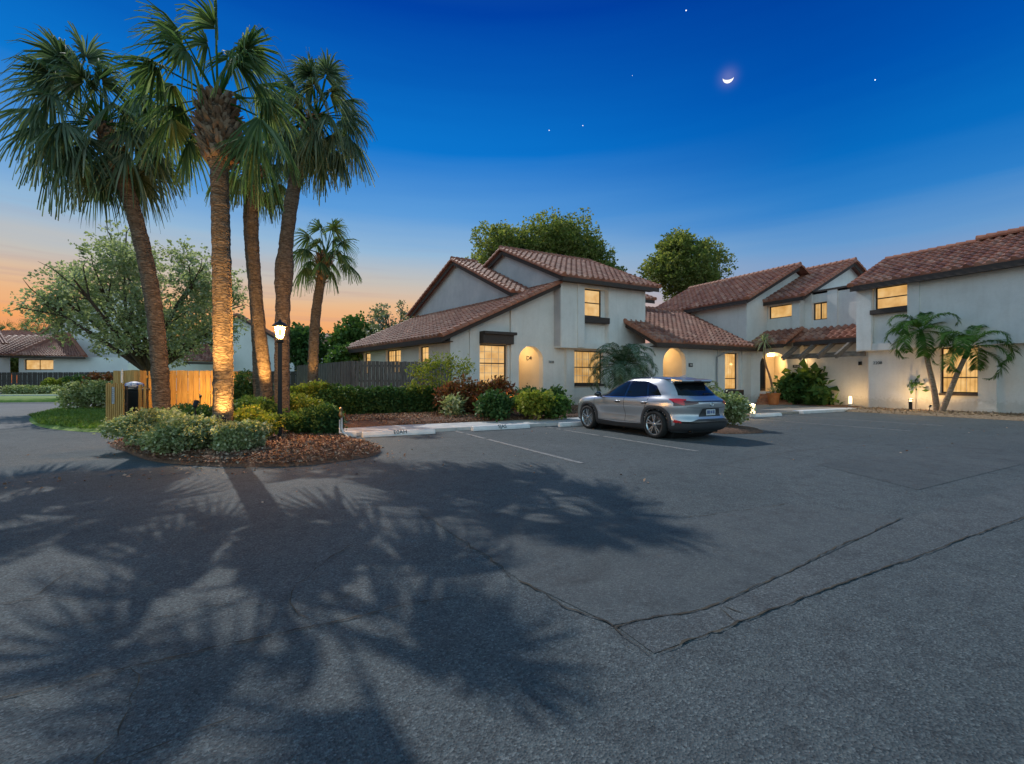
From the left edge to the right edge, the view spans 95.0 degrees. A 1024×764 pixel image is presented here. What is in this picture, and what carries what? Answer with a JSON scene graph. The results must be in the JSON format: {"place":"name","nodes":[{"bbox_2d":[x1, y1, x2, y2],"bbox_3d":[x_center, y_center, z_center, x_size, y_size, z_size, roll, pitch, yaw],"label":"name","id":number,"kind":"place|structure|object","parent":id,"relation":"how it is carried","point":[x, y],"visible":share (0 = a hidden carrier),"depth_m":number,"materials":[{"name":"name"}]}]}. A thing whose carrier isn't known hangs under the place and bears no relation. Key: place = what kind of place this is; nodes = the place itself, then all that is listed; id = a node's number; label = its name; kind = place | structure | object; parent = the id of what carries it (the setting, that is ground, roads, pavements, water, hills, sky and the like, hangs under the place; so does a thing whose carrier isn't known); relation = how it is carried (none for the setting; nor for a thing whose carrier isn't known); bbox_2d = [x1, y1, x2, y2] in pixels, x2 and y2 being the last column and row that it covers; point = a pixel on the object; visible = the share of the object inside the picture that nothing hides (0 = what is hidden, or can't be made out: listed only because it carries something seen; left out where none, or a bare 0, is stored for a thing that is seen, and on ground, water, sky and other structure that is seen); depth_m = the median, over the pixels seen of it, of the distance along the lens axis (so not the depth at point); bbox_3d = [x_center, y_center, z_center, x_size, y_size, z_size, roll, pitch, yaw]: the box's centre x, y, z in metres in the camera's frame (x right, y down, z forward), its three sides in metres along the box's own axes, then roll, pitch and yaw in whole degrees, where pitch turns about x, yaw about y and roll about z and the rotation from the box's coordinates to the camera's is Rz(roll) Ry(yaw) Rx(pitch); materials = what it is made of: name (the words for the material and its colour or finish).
{"place":"outdoors","nodes":[
{"label":"outdoors","id":0,"kind":"place"},
{"bbox_2d":[0,403,100,428],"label":"road","id":1,"kind":"structure","parent":0,"point":[14,416],"depth_m":20.80,"materials":[{"name":"grey asphalt"}]},
{"bbox_2d":[28,406,115,431],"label":"lawn","id":2,"kind":"structure","parent":0,"point":[34,422],"depth_m":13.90,"materials":[{"name":"green plant"}]},
{"bbox_2d":[50,377,112,408],"bbox_3d":[-20.260,0.605,22.511,2.666,1.701,2.157,0,0,-28],"label":"shrub","id":3,"kind":"object","parent":2,"relation":"on","point":[84,395],"visible":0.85,"depth_m":22.05,"materials":[{"name":"green plant"}]},
{"bbox_2d":[106,383,127,425],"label":"slatted gate","id":4,"kind":"structure","parent":2,"relation":"on","point":[116,400],"depth_m":13.90,"materials":[{"name":"brown wood"}]},
{"bbox_2d":[113,370,146,387],"bbox_3d":[-14.549,0.465,17.858,2.039,1.831,0.211,0,0,25],"label":"board fence","id":5,"kind":"object","parent":2,"relation":"on","point":[128,375],"visible":0.28,"depth_m":17.81,"materials":[{"name":"brown wood"}]},
{"bbox_2d":[0,394,210,401],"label":"lawn","id":6,"kind":"structure","parent":0,"point":[27,398],"depth_m":32.84,"materials":[{"name":"green plant"}]},
{"bbox_2d":[344,417,580,435],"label":"sidewalk","id":7,"kind":"structure","parent":0,"point":[443,427],"depth_m":14.03,"materials":[{"name":"concrete"}]},
{"bbox_2d":[0,402,1023,763],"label":"asphalt lot","id":8,"kind":"structure","parent":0,"point":[914,660],"depth_m":2.73,"materials":[{"name":"grey asphalt"}]},
{"bbox_2d":[80,371,112,386],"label":"shrub","id":9,"kind":"object","parent":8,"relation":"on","point":[105,377],"visible":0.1,"depth_m":26.74,"materials":[{"name":"red plant"}]},
{"bbox_2d":[0,595,461,697],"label":"pavement crack","id":10,"kind":"object","parent":8,"relation":"on","point":[229,642],"visible":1,"depth_m":2.52,"materials":[{"name":"grey asphalt"}]},
{"bbox_2d":[107,425,383,466],"bbox_3d":[-6.774,1.300,11.778,5.203,0.188,10.102,0,0,-28],"label":"mulch bed","id":11,"kind":"object","parent":8,"relation":"on","point":[259,464],"visible":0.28,"depth_m":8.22,"materials":[{"name":"brown wood"}]},
{"bbox_2d":[0,21,198,410],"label":"sabal palm","id":12,"kind":"object","parent":11,"relation":"on","point":[101,179],"visible":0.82,"depth_m":11.40,"materials":[{"name":"green plant"}]},
{"bbox_2d":[93,406,187,445],"bbox_3d":[-7.476,0.923,9.581,1.398,0.881,1.438,0,0,26],"label":"shrub","id":13,"kind":"object","parent":11,"relation":"on","point":[144,420],"visible":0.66,"depth_m":9.28,"materials":[{"name":"green plant"}]},
{"bbox_2d":[127,410,227,454],"bbox_3d":[-6.061,0.935,8.766,1.407,0.866,1.356,0,0,-6],"label":"shrub","id":14,"kind":"object","parent":11,"relation":"on","point":[175,433],"visible":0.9,"depth_m":8.40,"materials":[{"name":"green plant"}]},
{"bbox_2d":[170,400,212,417],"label":"shrub","id":15,"kind":"object","parent":11,"relation":"on","point":[206,409],"visible":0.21,"depth_m":13.05,"materials":[{"name":"green plant"}]},
{"bbox_2d":[96,0,309,420],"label":"sabal palm","id":16,"kind":"object","parent":11,"relation":"on","point":[220,144],"visible":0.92,"depth_m":9.53,"materials":[{"name":"green plant"}]},
{"bbox_2d":[208,418,272,452],"bbox_3d":[-5.069,1.014,8.793,1.052,0.700,1.051,0,0,-28],"label":"shrub","id":17,"kind":"object","parent":11,"relation":"on","point":[238,435],"visible":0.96,"depth_m":8.51,"materials":[{"name":"green plant"}]},
{"bbox_2d":[204,143,284,397],"bbox_3d":[-8.737,-3.352,15.633,2.593,9.509,2.761,0,0,-28],"label":"sabal palm","id":18,"kind":"object","parent":11,"relation":"on","point":[256,388],"visible":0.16,"depth_m":15.44,"materials":[{"name":"brown plant"}]},
{"bbox_2d":[212,394,288,414],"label":"shrub","id":19,"kind":"object","parent":11,"relation":"on","point":[266,405],"visible":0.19,"depth_m":12.71,"materials":[{"name":"green plant"}]},
{"bbox_2d":[233,403,285,435],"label":"shrub","id":20,"kind":"object","parent":11,"relation":"on","point":[256,413],"visible":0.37,"depth_m":10.07,"materials":[{"name":"yellow plant"}]},
{"bbox_2d":[229,130,308,399],"bbox_3d":[-7.988,-3.291,14.678,2.622,9.386,2.557,0,0,42],"label":"sabal palm","id":21,"kind":"object","parent":11,"relation":"on","point":[259,322],"visible":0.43,"depth_m":14.45,"materials":[{"name":"brown plant"}]},
{"bbox_2d":[272,319,287,435],"bbox_3d":[-5.252,-0.020,10.621,0.330,2.800,0.330,0,0,-28],"label":"lamp post","id":22,"kind":"object","parent":11,"relation":"on","point":[279,341],"visible":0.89,"depth_m":10.58,"materials":[{"name":"black metal"}]},
{"bbox_2d":[267,392,324,412],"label":"shrub","id":23,"kind":"object","parent":11,"relation":"on","point":[300,400],"visible":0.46,"depth_m":14.35,"materials":[{"name":"green plant"}]},
{"bbox_2d":[282,408,313,432],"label":"shrub","id":24,"kind":"object","parent":11,"relation":"on","point":[294,421],"visible":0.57,"depth_m":11.05,"materials":[{"name":"green plant"}]},
{"bbox_2d":[246,46,378,424],"bbox_3d":[-5.744,-4.051,13.643,3.237,10.903,3.432,0,0,0],"label":"sabal palm","id":25,"kind":"object","parent":11,"relation":"on","point":[318,156],"visible":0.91,"depth_m":13.40,"materials":[{"name":"green plant"}]},
{"bbox_2d":[298,401,347,434],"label":"shrub","id":26,"kind":"object","parent":11,"relation":"on","point":[323,418],"visible":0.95,"depth_m":11.01,"materials":[{"name":"green plant"}]},
{"bbox_2d":[362,429,434,437],"bbox_3d":[-2.937,1.321,12.276,1.900,0.143,0.184,0,0,-29],"label":"wheel stop","id":27,"kind":"object","parent":8,"relation":"on","point":[397,433],"visible":1,"depth_m":12.18,"materials":[{"name":"paint"}]},
{"bbox_2d":[471,424,529,430],"bbox_3d":[-0.313,1.321,13.827,1.872,0.143,0.207,0,0,-28],"label":"wheel stop","id":28,"kind":"object","parent":8,"relation":"on","point":[496,427],"visible":1,"depth_m":13.72,"materials":[{"name":"paint"}]},
{"bbox_2d":[455,431,582,463],"bbox_3d":[-0.201,1.395,10.709,0.101,0.006,6.000,0,0,-28],"label":"parking line","id":29,"kind":"object","parent":8,"relation":"on","point":[525,448],"visible":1,"depth_m":9.68,"materials":[{"name":"white paint"}]},
{"bbox_2d":[518,580,650,655],"bbox_3d":[0.404,1.391,2.867,0.093,0.001,1.134,0,0,-36],"label":"pavement crack","id":30,"kind":"object","parent":8,"relation":"on","point":[580,611],"visible":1,"depth_m":2.84,"materials":[{"name":"black asphalt"}]},
{"bbox_2d":[578,374,727,438],"bbox_3d":[3.709,0.629,13.259,2.200,1.645,4.726,0,0,-27],"label":"parked car","id":31,"kind":"object","parent":8,"relation":"on","point":[684,406],"visible":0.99,"depth_m":11.69,"materials":[{"name":"silver metal"}]},
{"bbox_2d":[419,504,901,624],"bbox_3d":[1.572,1.396,4.828,4.310,0.001,3.070,0,0,-28],"label":"asphalt patch","id":32,"kind":"object","parent":8,"relation":"on","point":[613,570],"visible":1,"depth_m":3.91,"materials":[{"name":"grey asphalt"}]},
{"bbox_2d":[722,518,899,601],"bbox_3d":[2.665,1.391,3.900,3.272,0.001,0.044,0,0,-35],"label":"pavement crack","id":33,"kind":"object","parent":32,"relation":"on","point":[818,555],"visible":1,"depth_m":3.66,"materials":[{"name":"black asphalt"}]},
{"bbox_2d":[712,424,762,433],"bbox_3d":[5.668,1.321,14.806,2.013,0.146,4.541,0,0,-28],"label":"mulch bed","id":34,"kind":"object","parent":8,"relation":"on","point":[732,429],"visible":0.31,"depth_m":12.87,"materials":[{"name":"brown wood"}]},
{"bbox_2d":[712,388,755,424],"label":"shrub","id":35,"kind":"object","parent":34,"relation":"on","point":[736,409],"visible":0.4,"depth_m":13.67,"materials":[{"name":"green plant"}]},
{"bbox_2d":[619,483,1023,652],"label":"asphalt patch","id":36,"kind":"object","parent":8,"relation":"on","point":[910,537],"visible":1,"depth_m":3.65,"materials":[{"name":"grey asphalt"}]},
{"bbox_2d":[792,408,855,413],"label":"kerb","id":37,"kind":"structure","parent":8,"relation":"on","point":[822,410],"depth_m":21.50,"materials":[{"name":"paint"}]},
{"bbox_2d":[747,517,1023,618],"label":"pavement crack","id":38,"kind":"object","parent":8,"relation":"on","point":[798,598],"visible":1,"depth_m":3.39,"materials":[{"name":"black asphalt"}]},
{"bbox_2d":[818,431,1023,489],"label":"asphalt patch","id":39,"kind":"object","parent":8,"relation":"on","point":[922,467],"visible":1,"depth_m":8.14,"materials":[{"name":"grey asphalt"}]},
{"bbox_2d":[845,406,1023,420],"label":"mulch bed","id":40,"kind":"object","parent":8,"relation":"on","point":[985,416],"visible":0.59,"depth_m":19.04,"materials":[{"name":"brown wood"}]},
{"bbox_2d":[907,375,928,408],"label":"seedling","id":41,"kind":"object","parent":40,"relation":"on","point":[913,384],"visible":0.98,"depth_m":21.98,"materials":[{"name":"green plant"}]},
{"bbox_2d":[882,311,961,410],"bbox_3d":[18.489,-0.940,21.182,2.925,4.607,2.857,0,0,-28],"label":"feather palm","id":42,"kind":"object","parent":40,"relation":"on","point":[920,342],"visible":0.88,"depth_m":20.74,"materials":[{"name":"green plant"}]},
{"bbox_2d":[927,324,1022,411],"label":"feather palm","id":43,"kind":"object","parent":40,"relation":"on","point":[965,351],"visible":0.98,"depth_m":19.35,"materials":[{"name":"green plant"}]},
{"bbox_2d":[0,0,1023,342],"label":"sky","id":44,"kind":"structure","parent":0,"point":[478,110],"materials":[{"name":"blue"}]},
{"bbox_2d":[747,404,867,414],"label":"walkway","id":45,"kind":"structure","parent":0,"point":[768,408],"depth_m":23.20,"materials":[{"name":"grey concrete"}]},
{"bbox_2d":[586,342,658,391],"bbox_3d":[5.204,-0.275,22.304,3.229,3.150,3.396,0,0,-2],"label":"date palm","id":46,"kind":"object","parent":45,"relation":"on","point":[623,358],"visible":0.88,"depth_m":21.72,"materials":[{"name":"green plant"}]},
{"bbox_2d":[754,333,780,404],"bbox_3d":[14.804,-0.796,27.296,1.339,4.213,1.725,0,0,9],"label":"potted dracaena","id":47,"kind":"object","parent":45,"relation":"on","point":[773,398],"visible":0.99,"depth_m":27.07,"materials":[{"name":"plant"}]},
{"label":"lawn","id":48,"kind":"structure","parent":0,"visible":0},
{"bbox_2d":[2,219,248,407],"bbox_3d":[-18.986,-3.246,23.844,10.225,9.363,9.067,0,0,-28],"label":"oak tree","id":49,"kind":"object","parent":48,"relation":"on","point":[56,304],"visible":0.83,"depth_m":22.35,"materials":[{"name":"green plant"}]},
{"bbox_2d":[128,388,149,423],"bbox_3d":[-12.109,0.804,15.000,0.740,1.188,0.820,0,0,-28],"label":"wheelie bin","id":50,"kind":"object","parent":48,"relation":"on","point":[133,397],"visible":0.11,"depth_m":14.73,"materials":[{"name":"black plastic"}]},
{"bbox_2d":[138,385,145,413],"bbox_3d":[-11.352,0.740,14.421,0.253,1.320,0.109,0,0,2],"label":"gate post","id":51,"kind":"object","parent":48,"relation":"on","point":[140,397],"visible":0.64,"depth_m":14.38,"materials":[{"name":"brown wood"}]},
{"bbox_2d":[134,371,170,407],"bbox_3d":[-12.201,0.496,15.933,0.208,1.767,1.400,0,0,2],"label":"board fence","id":52,"kind":"object","parent":48,"relation":"on","point":[142,376],"visible":0.17,"depth_m":15.64,"materials":[{"name":"brown wood"}]},
{"bbox_2d":[169,370,252,408],"bbox_3d":[-11.312,0.484,17.681,2.707,1.791,2.840,0,0,-28],"label":"board fence","id":53,"kind":"object","parent":48,"relation":"on","point":[184,391],"visible":0.24,"depth_m":16.68,"materials":[{"name":"brown wood"}]},
{"bbox_2d":[297,361,451,404],"bbox_3d":[-8.234,0.089,23.054,10.635,2.062,3.244,0,0,27],"label":"board fence","id":54,"kind":"object","parent":48,"relation":"on","point":[395,373],"visible":0.52,"depth_m":21.21,"materials":[{"name":"grey wood"}]},
{"label":"ground","id":55,"kind":"structure","parent":0,"visible":0},
{"bbox_2d":[0,384,68,393],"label":"hedge","id":56,"kind":"object","parent":55,"relation":"on","point":[25,389],"visible":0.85,"depth_m":48.08,"materials":[{"name":"green plant"}]},
{"bbox_2d":[0,372,112,391],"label":"board fence","id":57,"kind":"object","parent":55,"relation":"on","point":[26,378],"visible":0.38,"depth_m":53.09,"materials":[{"name":"grey wood"}]},
{"bbox_2d":[40,377,78,387],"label":"hedge","id":58,"kind":"object","parent":55,"relation":"on","point":[50,381],"visible":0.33,"depth_m":49.87,"materials":[{"name":"green plant"}]},
{"bbox_2d":[0,330,128,393],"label":"house","id":59,"kind":"structure","parent":55,"relation":"on","point":[30,351],"depth_m":56.00,"materials":[{"name":"white paint"}]},
{"bbox_2d":[26,359,52,369],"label":"window","id":60,"kind":"structure","parent":59,"relation":"in","point":[31,364],"depth_m":56.19,"materials":[{"name":"yellow glass"}]},
{"bbox_2d":[61,373,112,387],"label":"hedge","id":61,"kind":"object","parent":55,"relation":"on","point":[79,377],"visible":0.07,"depth_m":50.27,"materials":[{"name":"green plant"}]},
{"bbox_2d":[40,281,145,356],"bbox_3d":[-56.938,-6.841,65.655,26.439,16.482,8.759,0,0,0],"label":"house","id":62,"kind":"structure","parent":55,"relation":"on","point":[84,343],"depth_m":62.00,"materials":[{"name":"white paint"}]},
{"bbox_2d":[128,313,295,393],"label":"house","id":63,"kind":"structure","parent":55,"relation":"on","point":[242,357],"depth_m":46.00,"materials":[{"name":"white paint"}]},
{"bbox_2d":[289,321,331,371],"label":"leafy tree","id":64,"kind":"object","parent":55,"relation":"on","point":[299,339],"visible":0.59,"depth_m":38.98,"materials":[{"name":"green plant"}]},
{"bbox_2d":[292,218,361,383],"bbox_3d":[-7.589,-2.649,18.951,2.917,8.105,3.012,0,0,-28],"label":"sabal palm","id":65,"kind":"object","parent":55,"relation":"on","point":[324,260],"visible":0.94,"depth_m":18.82,"materials":[{"name":"green plant"}]},
{"bbox_2d":[323,342,362,386],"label":"leafy tree","id":66,"kind":"object","parent":55,"relation":"on","point":[342,355],"visible":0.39,"depth_m":29.93,"materials":[{"name":"green plant"}]},
{"bbox_2d":[322,310,383,351],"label":"leafy tree","id":67,"kind":"object","parent":55,"relation":"on","point":[351,331],"visible":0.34,"depth_m":42.20,"materials":[{"name":"green plant"}]},
{"bbox_2d":[362,300,413,336],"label":"flowering tree","id":68,"kind":"object","parent":55,"relation":"on","point":[382,314],"visible":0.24,"depth_m":39.12,"materials":[{"name":"green plant"}]},
{"bbox_2d":[344,404,578,427],"bbox_3d":[-2.926,1.274,19.883,16.753,0.240,10.141,0,0,-28],"label":"mulch bed","id":69,"kind":"object","parent":55,"relation":"on","point":[351,424],"visible":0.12,"depth_m":15.02,"materials":[{"name":"brown wood"}]},
{"bbox_2d":[233,368,273,401],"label":"shrub","id":70,"kind":"object","parent":69,"relation":"on","point":[243,386],"visible":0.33,"depth_m":15.42,"materials":[{"name":"green plant"}]},
{"bbox_2d":[290,378,332,397],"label":"shrub","id":71,"kind":"object","parent":69,"relation":"on","point":[312,387],"visible":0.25,"depth_m":16.68,"materials":[{"name":"green plant"}]},
{"bbox_2d":[318,381,366,411],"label":"shrub","id":72,"kind":"object","parent":69,"relation":"on","point":[339,397],"visible":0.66,"depth_m":16.79,"materials":[{"name":"green plant"}]},
{"bbox_2d":[312,383,445,413],"bbox_3d":[-4.347,0.694,17.941,6.239,1.346,1.313,0,0,-23],"label":"hedge","id":73,"kind":"object","parent":69,"relation":"on","point":[379,399],"visible":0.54,"depth_m":17.51,"materials":[{"name":"green plant"}]},
{"bbox_2d":[410,386,444,411],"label":"shrub","id":74,"kind":"object","parent":69,"relation":"on","point":[436,407],"visible":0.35,"depth_m":18.03,"materials":[{"name":"green plant"}]},
{"bbox_2d":[400,351,475,410],"bbox_3d":[-2.856,0.003,18.443,3.172,2.501,1.375,0,0,-28],"label":"young tree","id":75,"kind":"object","parent":69,"relation":"on","point":[437,364],"visible":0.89,"depth_m":18.30,"materials":[{"name":"green plant"}]},
{"bbox_2d":[437,391,470,417],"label":"shrub","id":76,"kind":"object","parent":69,"relation":"on","point":[451,404],"visible":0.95,"depth_m":16.08,"materials":[{"name":"green plant"}]},
{"bbox_2d":[432,373,476,413],"bbox_3d":[-1.929,0.523,16.955,1.989,1.692,1.564,0,0,-28],"label":"shrub","id":77,"kind":"object","parent":69,"relation":"on","point":[455,387],"visible":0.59,"depth_m":16.80,"materials":[{"name":"red plant"}]},
{"bbox_2d":[464,375,518,410],"bbox_3d":[-0.848,0.527,17.374,2.473,1.618,1.809,0,0,-28],"label":"shrub","id":78,"kind":"object","parent":69,"relation":"on","point":[500,383],"visible":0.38,"depth_m":17.01,"materials":[{"name":"red plant"}]},
{"bbox_2d":[472,388,515,421],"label":"shrub","id":79,"kind":"object","parent":69,"relation":"on","point":[494,404],"visible":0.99,"depth_m":15.59,"materials":[{"name":"green plant"}]},
{"bbox_2d":[510,388,558,419],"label":"shrub","id":80,"kind":"object","parent":69,"relation":"on","point":[526,402],"visible":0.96,"depth_m":15.80,"materials":[{"name":"green plant"}]},
{"bbox_2d":[536,384,567,395],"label":"shrub","id":81,"kind":"object","parent":69,"relation":"on","point":[556,389],"visible":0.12,"depth_m":18.49,"materials":[{"name":"green plant"}]},
{"bbox_2d":[535,393,574,418],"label":"shrub","id":82,"kind":"object","parent":69,"relation":"on","point":[564,403],"visible":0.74,"depth_m":16.16,"materials":[{"name":"green plant"}]},
{"bbox_2d":[346,245,661,404],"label":"townhouse","id":83,"kind":"structure","parent":55,"relation":"on","point":[520,318],"depth_m":25.42,"materials":[{"name":"paint"}]},
{"bbox_2d":[388,349,400,361],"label":"window","id":84,"kind":"structure","parent":83,"relation":"in","point":[393,355],"depth_m":27.04,"materials":[{"name":"yellow glass"}]},
{"bbox_2d":[480,344,505,386],"bbox_3d":[-1.016,-0.800,23.323,1.535,2.100,0.080,0,0,-28],"label":"window","id":85,"kind":"structure","parent":83,"relation":"in","point":[492,357],"depth_m":23.36,"materials":[{"name":"yellow glass"}]},
{"bbox_2d":[574,351,600,383],"bbox_3d":[4.088,-0.810,26.037,2.075,1.820,0.080,0,0,-28],"label":"window","id":86,"kind":"structure","parent":83,"relation":"in","point":[582,359],"depth_m":25.99,"materials":[{"name":"yellow glass"}]},
{"bbox_2d":[585,289,600,316],"bbox_3d":[4.289,-4.315,25.691,1.355,1.490,0.080,0,0,-28],"label":"window","id":87,"kind":"structure","parent":83,"relation":"in","point":[592,297],"depth_m":25.78,"materials":[{"name":"yellow glass"}]},
{"bbox_2d":[465,213,555,264],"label":"oak tree","id":88,"kind":"object","parent":55,"relation":"on","point":[504,235],"visible":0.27,"depth_m":49.24,"materials":[{"name":"green plant"}]},
{"bbox_2d":[520,206,618,264],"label":"oak tree","id":89,"kind":"object","parent":55,"relation":"on","point":[571,240],"visible":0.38,"depth_m":51.58,"materials":[{"name":"green plant"}]},
{"bbox_2d":[636,225,738,301],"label":"oak tree","id":90,"kind":"object","parent":55,"relation":"on","point":[679,262],"visible":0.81,"depth_m":47.95,"materials":[{"name":"green plant"}]},
{"bbox_2d":[623,257,867,406],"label":"townhouse","id":91,"kind":"structure","parent":55,"relation":"on","point":[713,331],"depth_m":28.02,"materials":[{"name":"paint"}]},
{"bbox_2d":[725,353,735,389],"bbox_3d":[12.955,-0.640,28.034,1.200,2.180,0.080,0,0,-28],"label":"window","id":92,"kind":"structure","parent":91,"relation":"in","point":[730,358],"depth_m":28.12,"materials":[{"name":"yellow glass"}]},
{"bbox_2d":[760,358,765,390],"bbox_3d":[15.546,-0.515,29.292,0.500,2.130,0.090,0,0,14],"label":"door","id":93,"kind":"structure","parent":91,"relation":"in","point":[762,366],"depth_m":29.23,"materials":[{"name":"brown wood"}]},
{"bbox_2d":[770,304,791,318],"bbox_3d":[16.574,-4.325,28.842,0.070,0.790,1.470,0,0,-28],"label":"window","id":94,"kind":"structure","parent":91,"relation":"in","point":[780,311],"depth_m":28.86,"materials":[{"name":"yellow glass"}]},
{"bbox_2d":[814,302,826,319],"bbox_3d":[17.927,-4.100,27.189,0.075,1.000,0.780,0,0,-28],"label":"window","id":95,"kind":"structure","parent":91,"relation":"in","point":[820,309],"depth_m":27.25,"materials":[{"name":"yellow glass"}]},
{"bbox_2d":[781,342,865,359],"bbox_3d":[17.138,-1.960,25.705,2.410,1.472,4.100,0,0,-28],"label":"pergola","id":96,"kind":"object","parent":91,"relation":"attached to","point":[823,353],"visible":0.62,"depth_m":25.39,"materials":[{"name":"brown wood"}]},
{"bbox_2d":[792,403,860,406],"bbox_3d":[17.117,1.310,25.958,2.088,0.167,4.004,0,0,-28],"label":"mulch bed","id":97,"kind":"object","parent":55,"relation":"on","point":[827,405],"visible":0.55,"depth_m":25.09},
{"bbox_2d":[772,371,802,403],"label":"shrub","id":98,"kind":"object","parent":97,"relation":"on","point":[781,383],"visible":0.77,"depth_m":27.09,"materials":[{"name":"green plant"}]},
{"bbox_2d":[781,358,838,403],"bbox_3d":[16.909,0.148,26.990,2.412,3.037,2.938,0,0,-28],"label":"philodendron","id":99,"kind":"object","parent":97,"relation":"on","point":[806,375],"visible":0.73,"depth_m":26.57,"materials":[{"name":"green plant"}]},
{"bbox_2d":[796,380,839,404],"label":"philodendron","id":100,"kind":"object","parent":97,"relation":"on","point":[824,396],"visible":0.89,"depth_m":25.66,"materials":[{"name":"green plant"}]},
{"bbox_2d":[847,226,1023,413],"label":"townhouse","id":101,"kind":"structure","parent":55,"relation":"on","point":[978,280],"depth_m":21.08,"materials":[{"name":"paint"}]},
{"bbox_2d":[876,284,906,309],"bbox_3d":[18.473,-4.130,22.790,0.080,1.100,1.360,0,0,-28],"label":"window","id":102,"kind":"structure","parent":101,"relation":"in","point":[892,296],"depth_m":22.84,"materials":[{"name":"yellow glass"}]},
{"bbox_2d":[942,346,977,393],"bbox_3d":[19.913,-0.525,20.849,0.080,2.050,1.280,0,0,-28],"label":"window","id":103,"kind":"structure","parent":101,"relation":"in","point":[967,382],"depth_m":20.79,"materials":[{"name":"yellow glass"}]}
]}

